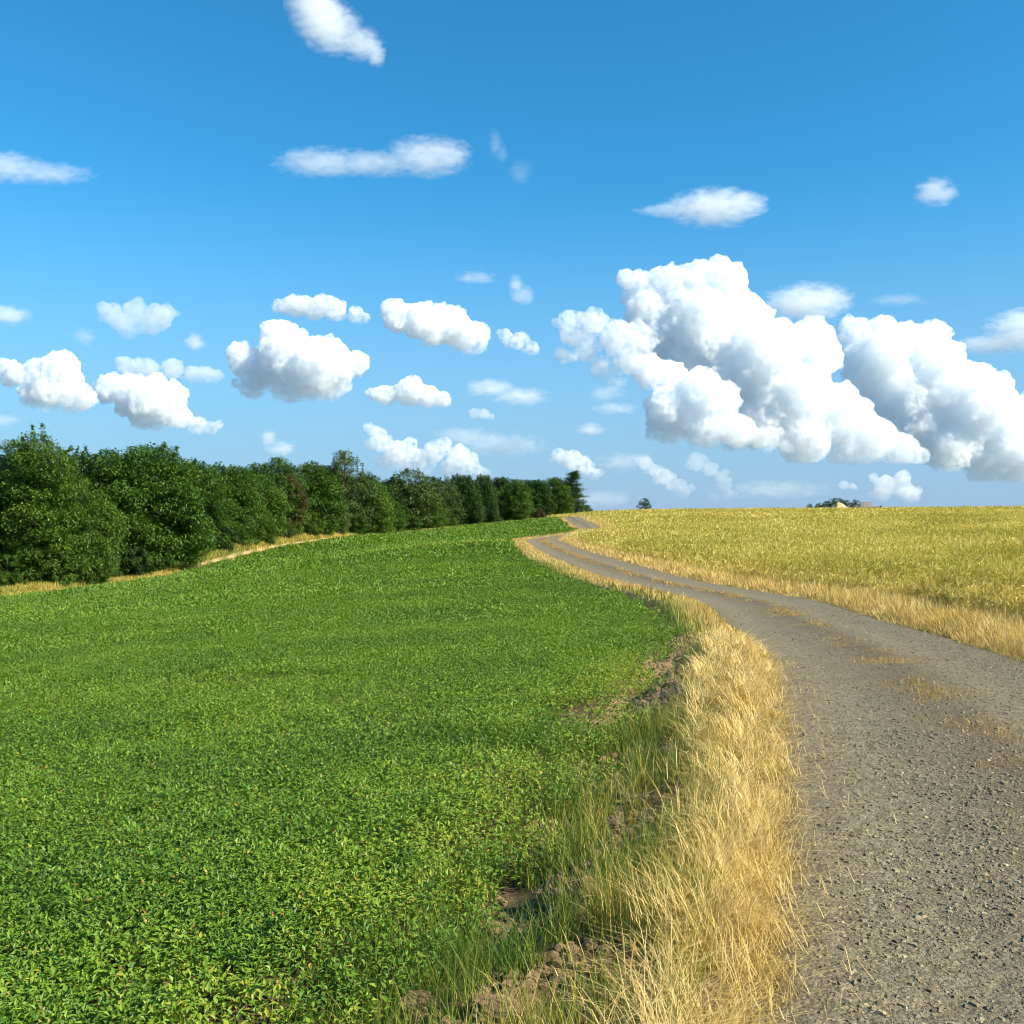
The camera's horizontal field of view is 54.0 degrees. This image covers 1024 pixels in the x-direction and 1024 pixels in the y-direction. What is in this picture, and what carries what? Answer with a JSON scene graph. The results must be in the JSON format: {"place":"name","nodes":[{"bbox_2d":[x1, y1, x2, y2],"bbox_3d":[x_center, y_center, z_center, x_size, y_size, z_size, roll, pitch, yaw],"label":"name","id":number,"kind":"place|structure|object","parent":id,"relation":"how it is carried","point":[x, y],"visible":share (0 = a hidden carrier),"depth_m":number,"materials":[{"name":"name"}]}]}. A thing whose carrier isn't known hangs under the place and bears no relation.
{"place":"outdoors","nodes":[
{"label":"outdoors","id":0,"kind":"place"},
{"bbox_2d":[0,518,1023,1023],"bbox_3d":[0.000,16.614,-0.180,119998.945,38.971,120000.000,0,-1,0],"label":"ground","id":1,"kind":"structure","parent":0,"point":[510,892],"depth_m":4.59,"materials":[{"name":"brown soil"}]},
{"bbox_2d":[0,553,30,587],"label":"shrub","id":2,"kind":"object","parent":1,"relation":"on","point":[6,577],"visible":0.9,"depth_m":76.90,"materials":[{"name":"green plant"}]},
{"bbox_2d":[0,453,63,575],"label":"tree","id":3,"kind":"object","parent":1,"relation":"on","point":[2,464],"visible":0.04,"depth_m":85.20,"materials":[{"name":"green plant"}]},
{"bbox_2d":[0,422,91,581],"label":"tree","id":4,"kind":"object","parent":1,"relation":"on","point":[30,463],"visible":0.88,"depth_m":79.56,"materials":[{"name":"green plant"}]},
{"bbox_2d":[23,543,78,585],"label":"shrub","id":5,"kind":"object","parent":1,"relation":"on","point":[55,577],"visible":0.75,"depth_m":79.22,"materials":[{"name":"green plant"}]},
{"bbox_2d":[41,477,130,584],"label":"tree","id":6,"kind":"object","parent":1,"relation":"on","point":[86,556],"visible":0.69,"depth_m":82.35,"materials":[{"name":"green plant"}]},
{"bbox_2d":[50,445,130,551],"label":"tree","id":7,"kind":"object","parent":1,"relation":"on","point":[83,455],"visible":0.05,"depth_m":92.14,"materials":[{"name":"green plant"}]},
{"bbox_2d":[72,551,123,581],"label":"shrub","id":8,"kind":"object","parent":1,"relation":"on","point":[115,574],"visible":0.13,"depth_m":85.28,"materials":[{"name":"green plant"}]},
{"bbox_2d":[63,447,163,575],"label":"tree","id":9,"kind":"object","parent":1,"relation":"on","point":[115,461],"visible":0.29,"depth_m":90.56,"materials":[{"name":"green plant"}]},
{"bbox_2d":[113,543,154,576],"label":"shrub","id":10,"kind":"object","parent":1,"relation":"on","point":[134,565],"visible":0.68,"depth_m":89.68,"materials":[{"name":"green plant"}]},
{"bbox_2d":[137,538,181,571],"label":"shrub","id":11,"kind":"object","parent":1,"relation":"on","point":[174,562],"visible":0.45,"depth_m":92.67,"materials":[{"name":"green plant"}]},
{"bbox_2d":[97,442,226,571],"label":"tree","id":12,"kind":"object","parent":1,"relation":"on","point":[156,469],"visible":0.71,"depth_m":93.44,"materials":[{"name":"green plant"}]},
{"bbox_2d":[147,475,204,565],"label":"tree","id":13,"kind":"object","parent":1,"relation":"on","point":[193,549],"visible":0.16,"depth_m":95.78,"materials":[{"name":"green plant"}]},
{"bbox_2d":[186,536,211,557],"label":"shrub","id":14,"kind":"object","parent":1,"relation":"on","point":[206,551],"visible":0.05,"depth_m":100.41,"materials":[{"name":"green plant"}]},
{"bbox_2d":[169,458,237,544],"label":"tree","id":15,"kind":"object","parent":1,"relation":"on","point":[210,507],"visible":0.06,"depth_m":108.14,"materials":[{"name":"green plant"}]},
{"bbox_2d":[187,461,237,550],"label":"tree","id":16,"kind":"object","parent":1,"relation":"on","point":[218,491],"visible":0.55,"depth_m":106.15,"materials":[{"name":"green plant"}]},
{"bbox_2d":[205,520,241,551],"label":"shrub","id":17,"kind":"object","parent":1,"relation":"on","point":[228,544],"visible":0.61,"depth_m":107.44,"materials":[{"name":"green plant"}]},
{"bbox_2d":[207,464,260,540],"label":"tree","id":18,"kind":"object","parent":1,"relation":"on","point":[220,468],"visible":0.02,"depth_m":116.13,"materials":[{"name":"green plant"}]},
{"bbox_2d":[216,464,272,544],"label":"tree","id":19,"kind":"object","parent":1,"relation":"on","point":[241,479],"visible":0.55,"depth_m":113.17,"materials":[{"name":"green plant"}]},
{"bbox_2d":[241,520,266,543],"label":"shrub","id":20,"kind":"object","parent":1,"relation":"on","point":[259,537],"visible":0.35,"depth_m":114.89,"materials":[{"name":"green plant"}]},
{"bbox_2d":[246,462,288,533],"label":"tree","id":21,"kind":"object","parent":1,"relation":"on","point":[262,469],"visible":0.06,"depth_m":126.34,"materials":[{"name":"green plant"}]},
{"bbox_2d":[250,474,292,542],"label":"tree","id":22,"kind":"object","parent":1,"relation":"on","point":[275,501],"visible":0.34,"depth_m":118.46,"materials":[{"name":"green plant"}]},
{"bbox_2d":[272,517,297,538],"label":"shrub","id":23,"kind":"object","parent":1,"relation":"on","point":[291,532],"visible":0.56,"depth_m":126.03,"materials":[{"name":"green plant"}]},
{"bbox_2d":[263,457,312,534],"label":"tree","id":24,"kind":"object","parent":1,"relation":"on","point":[281,468],"visible":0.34,"depth_m":129.26,"materials":[{"name":"green plant"}]},
{"bbox_2d":[278,473,309,529],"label":"tree","id":25,"kind":"object","parent":1,"relation":"on","point":[304,503],"visible":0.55,"depth_m":128.42,"materials":[{"name":"green plant"}]},
{"bbox_2d":[300,512,325,536],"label":"shrub","id":26,"kind":"object","parent":1,"relation":"on","point":[315,529],"visible":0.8,"depth_m":134.58,"materials":[{"name":"green plant"}]},
{"bbox_2d":[294,460,349,534],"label":"tree","id":27,"kind":"object","parent":1,"relation":"on","point":[323,507],"visible":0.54,"depth_m":137.34,"materials":[{"name":"green plant"}]},
{"bbox_2d":[306,464,366,531],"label":"tree","id":28,"kind":"object","parent":1,"relation":"on","point":[347,487],"visible":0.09,"depth_m":150.72,"materials":[{"name":"green plant"}]},
{"bbox_2d":[331,492,351,533],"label":"tree","id":29,"kind":"object","parent":1,"relation":"on","point":[343,530],"visible":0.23,"depth_m":142.50,"materials":[{"name":"green plant"}]},
{"bbox_2d":[0,516,685,1023],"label":"crop","id":30,"kind":"object","parent":1,"relation":"on","point":[578,646],"visible":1,"depth_m":7.51,"materials":[{"name":"green plant"}]},
{"bbox_2d":[320,448,379,529],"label":"tree","id":31,"kind":"object","parent":1,"relation":"on","point":[344,461],"visible":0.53,"depth_m":149.33,"materials":[{"name":"green plant"}]},
{"bbox_2d":[348,512,371,533],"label":"shrub","id":32,"kind":"object","parent":1,"relation":"on","point":[357,526],"visible":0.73,"depth_m":148.97,"materials":[{"name":"green plant"}]},
{"bbox_2d":[348,473,401,532],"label":"tree","id":33,"kind":"object","parent":1,"relation":"on","point":[365,481],"visible":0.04,"depth_m":163.94,"materials":[{"name":"green plant"}]},
{"bbox_2d":[351,480,400,532],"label":"tree","id":34,"kind":"object","parent":1,"relation":"on","point":[384,510],"visible":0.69,"depth_m":156.98,"materials":[{"name":"green plant"}]},
{"bbox_2d":[387,500,406,531],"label":"tree","id":35,"kind":"object","parent":1,"relation":"on","point":[402,523],"visible":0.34,"depth_m":164.89,"materials":[{"name":"green plant"}]},
{"bbox_2d":[382,477,425,529],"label":"tree","id":36,"kind":"object","parent":1,"relation":"on","point":[390,482],"visible":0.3,"depth_m":177.22,"materials":[{"name":"green plant"}]},
{"bbox_2d":[403,514,423,530],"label":"shrub","id":37,"kind":"object","parent":1,"relation":"on","point":[412,521],"visible":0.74,"depth_m":174.15,"materials":[{"name":"green plant"}]},
{"bbox_2d":[390,468,448,527],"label":"tree","id":38,"kind":"object","parent":1,"relation":"on","point":[421,497],"visible":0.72,"depth_m":178.24,"materials":[{"name":"green plant"}]},
{"bbox_2d":[398,990,440,1023],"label":"soil clod","id":39,"kind":"object","parent":1,"relation":"on","point":[424,1004],"visible":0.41,"depth_m":3.42,"materials":[{"name":"brown soil"}]},
{"bbox_2d":[419,491,450,528],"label":"tree","id":40,"kind":"object","parent":1,"relation":"on","point":[440,519],"visible":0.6,"depth_m":183.39,"materials":[{"name":"green plant"}]},
{"bbox_2d":[411,476,463,528],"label":"tree","id":41,"kind":"object","parent":1,"relation":"on","point":[437,491],"visible":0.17,"depth_m":194.66,"materials":[{"name":"green plant"}]},
{"bbox_2d":[431,475,465,525],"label":"tree","id":42,"kind":"object","parent":1,"relation":"on","point":[450,498],"visible":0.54,"depth_m":194.37,"materials":[{"name":"green plant"}]},
{"bbox_2d":[442,513,460,526],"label":"shrub","id":43,"kind":"object","parent":1,"relation":"on","point":[450,523],"visible":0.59,"depth_m":192.18,"materials":[{"name":"green plant"}]},
{"bbox_2d":[446,474,486,524],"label":"tree","id":44,"kind":"object","parent":1,"relation":"on","point":[462,484],"visible":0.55,"depth_m":199.81,"materials":[{"name":"green plant"}]},
{"bbox_2d":[469,474,499,522],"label":"tree","id":45,"kind":"object","parent":1,"relation":"on","point":[485,484],"visible":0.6,"depth_m":211.77,"materials":[{"name":"green plant"}]},
{"bbox_2d":[477,921,511,941],"bbox_3d":[-0.081,1.758,4.200,0.201,0.083,0.159,0,-1,11],"label":"soil clod","id":46,"kind":"object","parent":1,"relation":"on","point":[495,923],"visible":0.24,"depth_m":4.16,"materials":[{"name":"brown soil"}]},
{"bbox_2d":[486,511,504,521],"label":"shrub","id":47,"kind":"object","parent":1,"relation":"on","point":[500,519],"visible":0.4,"depth_m":213.96,"materials":[{"name":"green plant"}]},
{"bbox_2d":[469,993,525,1023],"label":"soil clod","id":48,"kind":"object","parent":1,"relation":"on","point":[490,1004],"visible":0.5,"depth_m":3.17,"materials":[{"name":"brown soil"}]},
{"bbox_2d":[487,476,520,517],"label":"tree","id":49,"kind":"object","parent":1,"relation":"on","point":[499,482],"visible":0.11,"depth_m":230.50,"materials":[{"name":"green plant"}]},
{"bbox_2d":[0,515,1023,1023],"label":"verge grass","id":50,"kind":"structure","parent":1,"relation":"on","point":[478,959],"depth_m":4.15,"materials":[{"name":"beige plant"}]},
{"bbox_2d":[491,478,535,520],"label":"tree","id":51,"kind":"object","parent":1,"relation":"on","point":[514,503],"visible":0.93,"depth_m":223.61,"materials":[{"name":"green plant"}]},
{"bbox_2d":[329,634,716,1023],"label":"soil crumbs","id":52,"kind":"object","parent":1,"relation":"on","point":[648,697],"visible":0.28,"depth_m":4.38,"materials":[{"name":"brown soil"}]},
{"bbox_2d":[528,507,542,517],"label":"shrub","id":53,"kind":"object","parent":1,"relation":"on","point":[536,513],"visible":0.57,"depth_m":234.92,"materials":[{"name":"green plant"}]},
{"bbox_2d":[523,480,547,513],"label":"tree","id":54,"kind":"object","parent":1,"relation":"on","point":[526,482],"visible":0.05,"depth_m":244.27,"materials":[{"name":"green plant"}]},
{"bbox_2d":[532,507,546,517],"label":"shrub","id":55,"kind":"object","parent":1,"relation":"on","point":[538,515],"visible":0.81,"depth_m":233.94,"materials":[{"name":"green plant"}]},
{"bbox_2d":[524,479,557,516],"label":"tree","id":56,"kind":"object","parent":1,"relation":"on","point":[538,487],"visible":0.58,"depth_m":239.76,"materials":[{"name":"green plant"}]},
{"bbox_2d":[537,873,566,905],"bbox_3d":[0.188,1.649,4.356,0.142,0.166,0.115,0,-1,26],"label":"soil clod","id":57,"kind":"object","parent":1,"relation":"on","point":[551,882],"visible":0.45,"depth_m":4.34,"materials":[{"name":"brown soil"}]},
{"bbox_2d":[543,476,576,514],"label":"tree","id":58,"kind":"object","parent":1,"relation":"on","point":[559,489],"visible":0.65,"depth_m":246.34,"materials":[{"name":"green plant"}]},
{"bbox_2d":[560,482,587,512],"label":"tree","id":59,"kind":"object","parent":1,"relation":"on","point":[579,503],"visible":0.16,"depth_m":259.73,"materials":[{"name":"green plant"}]},
{"bbox_2d":[562,470,588,505],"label":"pine tree","id":60,"kind":"object","parent":1,"relation":"on","point":[573,477],"visible":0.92,"depth_m":249.79,"materials":[{"name":"green plant"}]},
{"bbox_2d":[563,874,601,909],"bbox_3d":[0.294,1.603,4.184,0.172,0.196,0.178,0,-1,0],"label":"soil clod","id":61,"kind":"object","parent":1,"relation":"on","point":[578,885],"visible":0.32,"depth_m":4.14,"materials":[{"name":"brown soil"}]},
{"bbox_2d":[579,505,592,512],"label":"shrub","id":62,"kind":"object","parent":1,"relation":"on","point":[587,508],"visible":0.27,"depth_m":270.40,"materials":[{"name":"green plant"}]},
{"bbox_2d":[602,815,625,827],"bbox_3d":[0.551,1.656,5.337,0.145,0.081,0.125,0,-1,-18],"label":"soil clod","id":63,"kind":"object","parent":1,"relation":"on","point":[613,818],"visible":0.43,"depth_m":5.32,"materials":[{"name":"brown soil"}]},
{"bbox_2d":[613,790,630,801],"bbox_3d":[0.636,1.639,5.747,0.122,0.096,0.104,0,-1,0],"label":"soil clod","id":64,"kind":"object","parent":1,"relation":"on","point":[618,796],"visible":0.31,"depth_m":5.72,"materials":[{"name":"brown soil"}]},
{"bbox_2d":[636,498,651,509],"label":"tree","id":65,"kind":"object","parent":1,"relation":"on","point":[645,504],"visible":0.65,"depth_m":237.65,"materials":[{"name":"green plant"}]},
{"bbox_2d":[642,684,660,694],"bbox_3d":[1.355,1.743,9.614,0.193,0.176,0.194,-1,-1,45],"label":"soil clod","id":66,"kind":"object","parent":1,"relation":"on","point":[658,688],"visible":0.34,"depth_m":9.59,"materials":[{"name":"brown soil"}]},
{"bbox_2d":[650,662,674,673],"bbox_3d":[1.756,1.876,11.738,0.311,0.237,0.261,0,-1,0],"label":"soil clod","id":67,"kind":"object","parent":1,"relation":"on","point":[660,667],"visible":0.36,"depth_m":11.69,"materials":[{"name":"brown soil"}]},
{"bbox_2d":[657,746,682,758],"bbox_3d":[1.062,1.604,6.683,0.191,0.122,0.150,0,-1,0],"label":"soil clod","id":68,"kind":"object","parent":1,"relation":"on","point":[667,748],"visible":0.24,"depth_m":6.64,"materials":[{"name":"brown soil"}]},
{"bbox_2d":[664,679,681,686],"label":"soil clod","id":69,"kind":"object","parent":1,"relation":"on","point":[668,681],"visible":0.34,"depth_m":9.76,"materials":[{"name":"brown soil"}]},
{"bbox_2d":[511,514,1023,1023],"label":"dry grass","id":70,"kind":"structure","parent":1,"relation":"on","point":[989,630],"depth_m":5.36,"materials":[{"name":"plant"}]},
{"bbox_2d":[546,505,1023,620],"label":"grain","id":71,"kind":"object","parent":1,"relation":"on","point":[963,554],"visible":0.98,"depth_m":49.92},
{"bbox_2d":[819,501,833,507],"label":"shrub","id":72,"kind":"object","parent":1,"relation":"on","point":[828,504],"visible":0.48,"depth_m":191.49,"materials":[{"name":"green plant"}]},
{"bbox_2d":[825,498,845,507],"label":"shrub","id":73,"kind":"object","parent":1,"relation":"on","point":[835,499],"visible":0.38,"depth_m":191.71,"materials":[{"name":"green plant"}]},
{"bbox_2d":[831,502,846,507],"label":"earth mound","id":74,"kind":"object","parent":1,"relation":"on","point":[837,505],"visible":0.25,"depth_m":180.05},
{"bbox_2d":[840,500,851,506],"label":"shrub","id":75,"kind":"object","parent":1,"relation":"on","point":[847,504],"visible":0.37,"depth_m":191.65,"materials":[{"name":"green plant"}]},
{"bbox_2d":[851,499,859,507],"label":"shrub","id":76,"kind":"object","parent":1,"relation":"on","point":[854,503],"visible":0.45,"depth_m":191.84,"materials":[{"name":"green plant"}]},
{"bbox_2d":[859,502,871,508],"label":"building","id":77,"kind":"structure","parent":1,"relation":"on","point":[866,505],"depth_m":175.63,"materials":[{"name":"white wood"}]},
{"bbox_2d":[0,0,1023,513],"label":"sky","id":78,"kind":"structure","parent":0,"point":[687,254],"materials":[{"name":"blue"}]},
{"bbox_2d":[527,517,1023,1023],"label":"farm track","id":79,"kind":"structure","parent":0,"point":[805,1005],"depth_m":5.47,"materials":[{"name":"grey gravel"}]},
{"bbox_2d":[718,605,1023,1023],"bbox_3d":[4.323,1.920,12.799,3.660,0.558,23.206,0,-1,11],"label":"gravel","id":80,"kind":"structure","parent":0,"point":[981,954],"depth_m":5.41,"materials":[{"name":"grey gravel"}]}
]}

